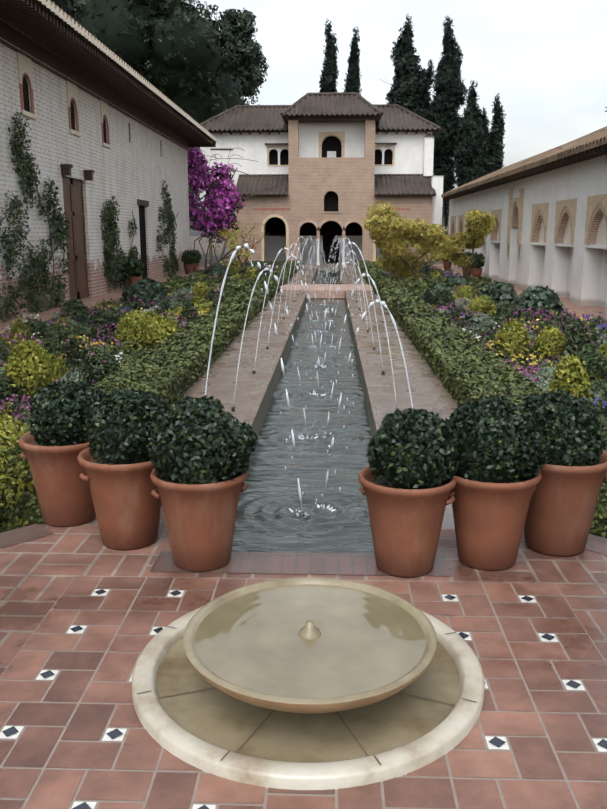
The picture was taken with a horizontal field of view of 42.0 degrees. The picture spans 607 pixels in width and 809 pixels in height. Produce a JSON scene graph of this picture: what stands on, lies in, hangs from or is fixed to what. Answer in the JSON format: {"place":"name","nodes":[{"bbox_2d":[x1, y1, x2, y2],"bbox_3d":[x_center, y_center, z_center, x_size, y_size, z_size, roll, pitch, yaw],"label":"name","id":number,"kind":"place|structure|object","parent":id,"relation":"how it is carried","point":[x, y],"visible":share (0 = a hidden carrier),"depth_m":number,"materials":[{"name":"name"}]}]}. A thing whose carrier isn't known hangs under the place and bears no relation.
{"place":"outdoors","nodes":[
{"label":"outdoors","id":0,"kind":"place"},
{"bbox_2d":[0,112,70,322],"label":"climbing plant","id":1,"kind":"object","parent":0,"point":[63,234],"depth_m":18.29,"materials":[{"name":"green plant"}]},
{"bbox_2d":[100,196,139,292],"bbox_3d":[-6.067,-5.201,26.390,0.379,3.360,4.541,0,12,2],"label":"climbing plant","id":2,"kind":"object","parent":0,"point":[111,234],"depth_m":25.25,"materials":[{"name":"green plant"}]},
{"bbox_2d":[156,181,178,276],"bbox_3d":[-5.795,-7.245,34.073,0.385,4.738,4.896,0,12,2],"label":"climbing plant","id":3,"kind":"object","parent":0,"point":[170,220],"depth_m":33.71,"materials":[{"name":"green plant"}]},
{"bbox_2d":[0,524,606,675],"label":"terrace","id":4,"kind":"structure","parent":0,"point":[37,575],"depth_m":4.08,"materials":[{"name":"tile"}]},
{"bbox_2d":[150,551,450,575],"bbox_3d":[-0.015,0.845,4.212,1.560,0.001,0.277,0,12,2],"label":"brick border","id":5,"kind":"object","parent":4,"relation":"on","point":[305,563],"visible":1,"depth_m":4.19,"materials":[{"name":"brown brick"}]},
{"bbox_2d":[0,576,606,808],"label":"tiled floor","id":6,"kind":"structure","parent":4,"relation":"on","point":[74,734],"depth_m":2.87,"materials":[{"name":"brown tile"}]},
{"bbox_2d":[132,577,484,789],"bbox_3d":[0.018,0.965,3.143,1.380,0.325,1.380,0,12,2],"label":"fountain basin","id":7,"kind":"object","parent":6,"relation":"in","point":[301,744],"visible":0.46,"depth_m":2.80,"materials":[{"name":"beige stone"}]},
{"bbox_2d":[137,626,476,764],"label":"stone joints","id":8,"kind":"object","parent":7,"relation":"in","point":[336,712],"visible":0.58,"depth_m":2.85,"materials":[{"name":"brown stone"}]},
{"bbox_2d":[194,584,425,697],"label":"bowl water","id":9,"kind":"structure","parent":7,"relation":"in","point":[256,642],"depth_m":2.96,"materials":[{"name":"beige liquid"}]},
{"bbox_2d":[0,524,606,554],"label":"chamfer brick","id":10,"kind":"object","parent":4,"relation":"on","point":[598,544],"visible":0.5,"depth_m":4.57,"materials":[{"name":"brown brick"}]},
{"bbox_2d":[18,432,606,577],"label":"terracotta pots","id":11,"kind":"object","parent":4,"relation":"on","point":[549,509],"visible":0.73,"depth_m":4.11,"materials":[{"name":"ceramic"}]},
{"bbox_2d":[28,381,105,445],"bbox_3d":[-1.409,0.070,4.792,0.510,0.431,0.546,0,12,2],"label":"box ball","id":12,"kind":"object","parent":11,"relation":"in","point":[56,407],"depth_m":4.63,"materials":[{"name":"green plant"}]},
{"bbox_2d":[84,388,168,464],"bbox_3d":[-0.983,0.148,4.413,0.494,0.493,0.516,0,12,2],"label":"box ball","id":13,"kind":"object","parent":11,"relation":"in","point":[121,406],"depth_m":4.27,"materials":[{"name":"green plant"}]},
{"bbox_2d":[146,395,257,483],"bbox_3d":[-0.524,0.211,4.124,0.574,0.527,0.562,0,12,2],"label":"box ball","id":14,"kind":"object","parent":11,"relation":"in","point":[181,418],"depth_m":3.93,"materials":[{"name":"green plant"}]},
{"bbox_2d":[366,408,463,488],"bbox_3d":[0.576,0.225,4.058,0.523,0.431,0.505,0,12,2],"label":"box ball","id":15,"kind":"object","parent":11,"relation":"in","point":[417,430],"depth_m":3.90,"materials":[{"name":"green plant"}]},
{"bbox_2d":[445,396,548,482],"bbox_3d":[0.980,0.209,4.136,0.556,0.520,0.572,0,12,2],"label":"box ball","id":16,"kind":"object","parent":11,"relation":"in","point":[515,443],"depth_m":3.97,"materials":[{"name":"green plant"}]},
{"bbox_2d":[516,388,604,465],"bbox_3d":[1.375,0.170,4.319,0.516,0.503,0.517,0,12,2],"label":"box ball","id":17,"kind":"object","parent":11,"relation":"in","point":[558,408],"depth_m":4.13,"materials":[{"name":"green plant"}]},
{"bbox_2d":[4,236,606,419],"bbox_3d":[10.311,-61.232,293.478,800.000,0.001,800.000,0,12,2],"label":"ground","id":18,"kind":"structure","parent":0,"point":[204,243],"depth_m":88.54,"materials":[{"name":"soil"}]},
{"bbox_2d":[50,0,87,20],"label":"tree","id":19,"kind":"object","parent":18,"relation":"on","point":[72,5],"depth_m":34.64,"materials":[{"name":"green plant"}]},
{"bbox_2d":[0,37,189,320],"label":"building wall","id":20,"kind":"structure","parent":18,"relation":"on","point":[127,174],"depth_m":23.25,"materials":[{"name":"white brick"}]},
{"bbox_2d":[16,52,110,147],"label":"window frames","id":21,"kind":"structure","parent":20,"relation":"attached to","point":[24,64],"depth_m":21.10,"materials":[{"name":"beige stone"}]},
{"bbox_2d":[0,0,215,300],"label":"building woodwork","id":22,"kind":"object","parent":20,"relation":"attached to","point":[36,30],"visible":0.96,"depth_m":21.95,"materials":[{"name":"brown wood"}]},
{"bbox_2d":[35,0,216,141],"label":"building roof","id":23,"kind":"structure","parent":20,"relation":"on","point":[62,16],"depth_m":20.63,"materials":[{"name":"beige tile"}]},
{"bbox_2d":[73,0,259,153],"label":"tree","id":24,"kind":"object","parent":18,"relation":"on","point":[127,44],"depth_m":45.92,"materials":[{"name":"green plant"}]},
{"bbox_2d":[206,225,257,263],"bbox_3d":[-3.087,-6.791,35.618,1.756,2.646,2.725,8,14,31],"label":"pomegranate","id":25,"kind":"object","parent":18,"relation":"on","point":[224,257],"depth_m":35.31,"materials":[{"name":"yellow plant"}]},
{"bbox_2d":[218,227,252,271],"bbox_3d":[-2.787,-6.099,32.692,1.348,2.473,2.113,-5,13,-23],"label":"pomegranate","id":26,"kind":"object","parent":18,"relation":"on","point":[234,246],"depth_m":32.64,"materials":[{"name":"yellow plant"}]},
{"bbox_2d":[187,147,284,268],"bbox_3d":[-4.057,-9.870,40.472,6.263,6.547,2.542,0,12,2],"label":"bougainvillea","id":27,"kind":"object","parent":18,"relation":"on","point":[221,203],"depth_m":39.90,"materials":[{"name":"purple plant"}]},
{"bbox_2d":[229,24,249,83],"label":"tree","id":28,"kind":"object","parent":18,"relation":"on","point":[242,55],"depth_m":51.71,"materials":[{"name":"green plant"}]},
{"bbox_2d":[217,7,268,111],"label":"tree","id":29,"kind":"object","parent":18,"relation":"on","point":[252,62],"depth_m":51.61,"materials":[{"name":"green plant"}]},
{"bbox_2d":[230,217,268,268],"bbox_3d":[-2.534,-7.520,38.119,1.934,2.986,1.655,0,12,2],"label":"pomegranate","id":30,"kind":"object","parent":18,"relation":"on","point":[245,260],"depth_m":37.98,"materials":[{"name":"yellow plant"}]},
{"bbox_2d":[0,264,606,350],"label":"walkways","id":31,"kind":"structure","parent":18,"relation":"on","point":[117,294],"depth_m":20.43,"materials":[{"name":"tile"}]},
{"bbox_2d":[127,262,482,286],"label":"plant pots","id":32,"kind":"object","parent":31,"relation":"on","point":[475,272],"visible":0.6,"depth_m":33.56,"materials":[{"name":"ceramic"}]},
{"bbox_2d":[123,250,484,276],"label":"potted shrubs","id":33,"kind":"object","parent":32,"relation":"on","point":[133,269],"visible":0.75,"depth_m":32.34,"materials":[{"name":"green plant"}]},
{"bbox_2d":[0,260,606,538],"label":"hedge","id":34,"kind":"object","parent":18,"relation":"on","point":[412,322],"depth_m":10.15,"materials":[{"name":"green plant"}]},
{"bbox_2d":[0,262,606,450],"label":"flower bed","id":35,"kind":"object","parent":18,"relation":"on","point":[594,360],"depth_m":13.76,"materials":[{"name":"green plant"}]},
{"bbox_2d":[119,269,606,411],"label":"flowers","id":36,"kind":"object","parent":35,"relation":"on","point":[603,325],"visible":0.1,"depth_m":15.69,"materials":[{"name":"plant"}]},
{"bbox_2d":[83,265,523,529],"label":"channel paths","id":37,"kind":"structure","parent":18,"relation":"on","point":[254,393],"depth_m":10.55,"materials":[{"name":"stone"}]},
{"bbox_2d":[231,271,373,553],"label":"channel water","id":38,"kind":"structure","parent":37,"relation":"on","point":[267,520],"depth_m":7.24,"materials":[{"name":"grey liquid"}]},
{"bbox_2d":[231,268,398,517],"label":"water splashes","id":39,"kind":"object","parent":38,"relation":"on","point":[307,437],"visible":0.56,"depth_m":7.88,"materials":[{"name":"liquid"}]},
{"bbox_2d":[0,258,606,528],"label":"yellow-green shrubs","id":40,"kind":"object","parent":18,"relation":"on","point":[33,365],"visible":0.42,"depth_m":12.04,"materials":[{"name":"yellow plant"}]},
{"bbox_2d":[205,235,412,510],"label":"water jets","id":41,"kind":"object","parent":18,"relation":"on","point":[377,300],"visible":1,"depth_m":7.76,"materials":[{"name":"white liquid"}]},
{"bbox_2d":[319,19,338,91],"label":"cypress","id":42,"kind":"object","parent":18,"relation":"on","point":[331,63],"depth_m":61.50,"materials":[{"name":"green plant"}]},
{"bbox_2d":[126,260,563,317],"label":"shrubs","id":43,"kind":"object","parent":18,"relation":"on","point":[149,290],"visible":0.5,"depth_m":20.37,"materials":[{"name":"green plant"}]},
{"bbox_2d":[342,26,361,94],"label":"cypress","id":44,"kind":"object","parent":18,"relation":"on","point":[353,83],"depth_m":62.44,"materials":[{"name":"green plant"}]},
{"bbox_2d":[385,15,427,116],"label":"cypress","id":45,"kind":"object","parent":18,"relation":"on","point":[411,102],"depth_m":60.16,"materials":[{"name":"green plant"}]},
{"bbox_2d":[362,200,451,277],"bbox_3d":[3.530,-5.308,27.135,3.165,3.348,2.806,0,12,2],"label":"shrub","id":46,"kind":"object","parent":18,"relation":"on","point":[391,235],"depth_m":26.59,"materials":[{"name":"yellow plant"}]},
{"bbox_2d":[420,59,433,117],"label":"cypress","id":47,"kind":"object","parent":18,"relation":"on","point":[426,100],"depth_m":65.11,"materials":[{"name":"green plant"}]},
{"bbox_2d":[409,240,449,268],"bbox_3d":[5.389,-6.123,33.504,2.115,2.168,1.600,0,12,2],"label":"pomegranate","id":48,"kind":"object","parent":18,"relation":"on","point":[432,257],"depth_m":33.35,"materials":[{"name":"yellow plant"}]},
{"bbox_2d":[425,15,467,260],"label":"cypress","id":49,"kind":"object","parent":18,"relation":"on","point":[441,115],"depth_m":60.49,"materials":[{"name":"green plant"}]},
{"bbox_2d":[449,80,485,186],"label":"cypress","id":50,"kind":"object","parent":18,"relation":"on","point":[466,139],"depth_m":59.10,"materials":[{"name":"green plant"}]},
{"bbox_2d":[441,209,496,277],"bbox_3d":[5.484,-5.171,27.206,2.239,3.012,1.644,0,12,2],"label":"pomegranate","id":51,"kind":"object","parent":18,"relation":"on","point":[480,225],"depth_m":26.74,"materials":[{"name":"yellow plant"}]},
{"bbox_2d":[469,127,490,180],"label":"cypress","id":52,"kind":"object","parent":18,"relation":"on","point":[481,167],"depth_m":58.78,"materials":[{"name":"green plant"}]},
{"bbox_2d":[480,107,490,147],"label":"cypress","id":53,"kind":"object","parent":18,"relation":"on","point":[485,122],"depth_m":62.10,"materials":[{"name":"green plant"}]},
{"bbox_2d":[486,93,505,173],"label":"cypress","id":54,"kind":"object","parent":18,"relation":"on","point":[495,155],"depth_m":61.20,"materials":[{"name":"green plant"}]},
{"bbox_2d":[200,92,441,195],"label":"pavilion roofs","id":55,"kind":"structure","parent":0,"point":[274,118],"depth_m":44.43,"materials":[{"name":"brown tile"}]},
{"bbox_2d":[281,284,372,297],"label":"footbridge","id":56,"kind":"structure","parent":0,"point":[311,288],"depth_m":25.36,"materials":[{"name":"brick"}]},
{"bbox_2d":[288,115,375,157],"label":"pavilion tower","id":57,"kind":"structure","parent":0,"point":[303,137],"depth_m":43.57,"materials":[{"name":"white paint"}]},
{"bbox_2d":[319,132,344,157],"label":"pavilion tower trim","id":58,"kind":"structure","parent":57,"relation":"attached to","point":[330,146],"depth_m":44.27,"materials":[{"name":"beige stone"}]},
{"bbox_2d":[236,157,432,261],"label":"building facade","id":59,"kind":"structure","parent":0,"point":[352,177],"depth_m":43.53,"materials":[{"name":"beige brick"}]},
{"bbox_2d":[200,132,431,195],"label":"white building wall","id":60,"kind":"structure","parent":59,"relation":"on","point":[409,151],"depth_m":44.88,"materials":[{"name":"white paint"}]},
{"bbox_2d":[210,131,426,165],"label":"pavilion upper trim","id":61,"kind":"structure","parent":60,"relation":"attached to","point":[272,157],"depth_m":45.17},
{"bbox_2d":[265,191,387,264],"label":"arched openings","id":62,"kind":"object","parent":59,"relation":"in","point":[275,229],"visible":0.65,"depth_m":47.14,"materials":[{"name":"black"}]},
{"bbox_2d":[253,187,409,260],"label":"arch trim","id":63,"kind":"structure","parent":59,"relation":"attached to","point":[325,190],"depth_m":43.78,"materials":[{"name":"beige stone"}]},
{"bbox_2d":[185,0,606,235],"label":"sky","id":64,"kind":"structure","parent":0,"point":[545,60],"materials":[{"name":"white"}]},
{"bbox_2d":[423,133,443,229],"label":"wall","id":65,"kind":"structure","parent":0,"point":[437,186],"depth_m":43.86,"materials":[{"name":"white paint"}]},
{"bbox_2d":[449,155,606,312],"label":"gallery wall","id":66,"kind":"structure","parent":0,"point":[576,274],"depth_m":23.48,"materials":[{"name":"white paint"}]},
{"bbox_2d":[441,126,606,198],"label":"gallery roof","id":67,"kind":"structure","parent":66,"relation":"on","point":[589,146],"depth_m":24.27,"materials":[{"name":"brown tile"}]},
{"bbox_2d":[450,187,606,258],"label":"arched windows","id":68,"kind":"structure","parent":66,"relation":"attached to","point":[595,226],"depth_m":22.77,"materials":[{"name":"beige stone"}]}
]}

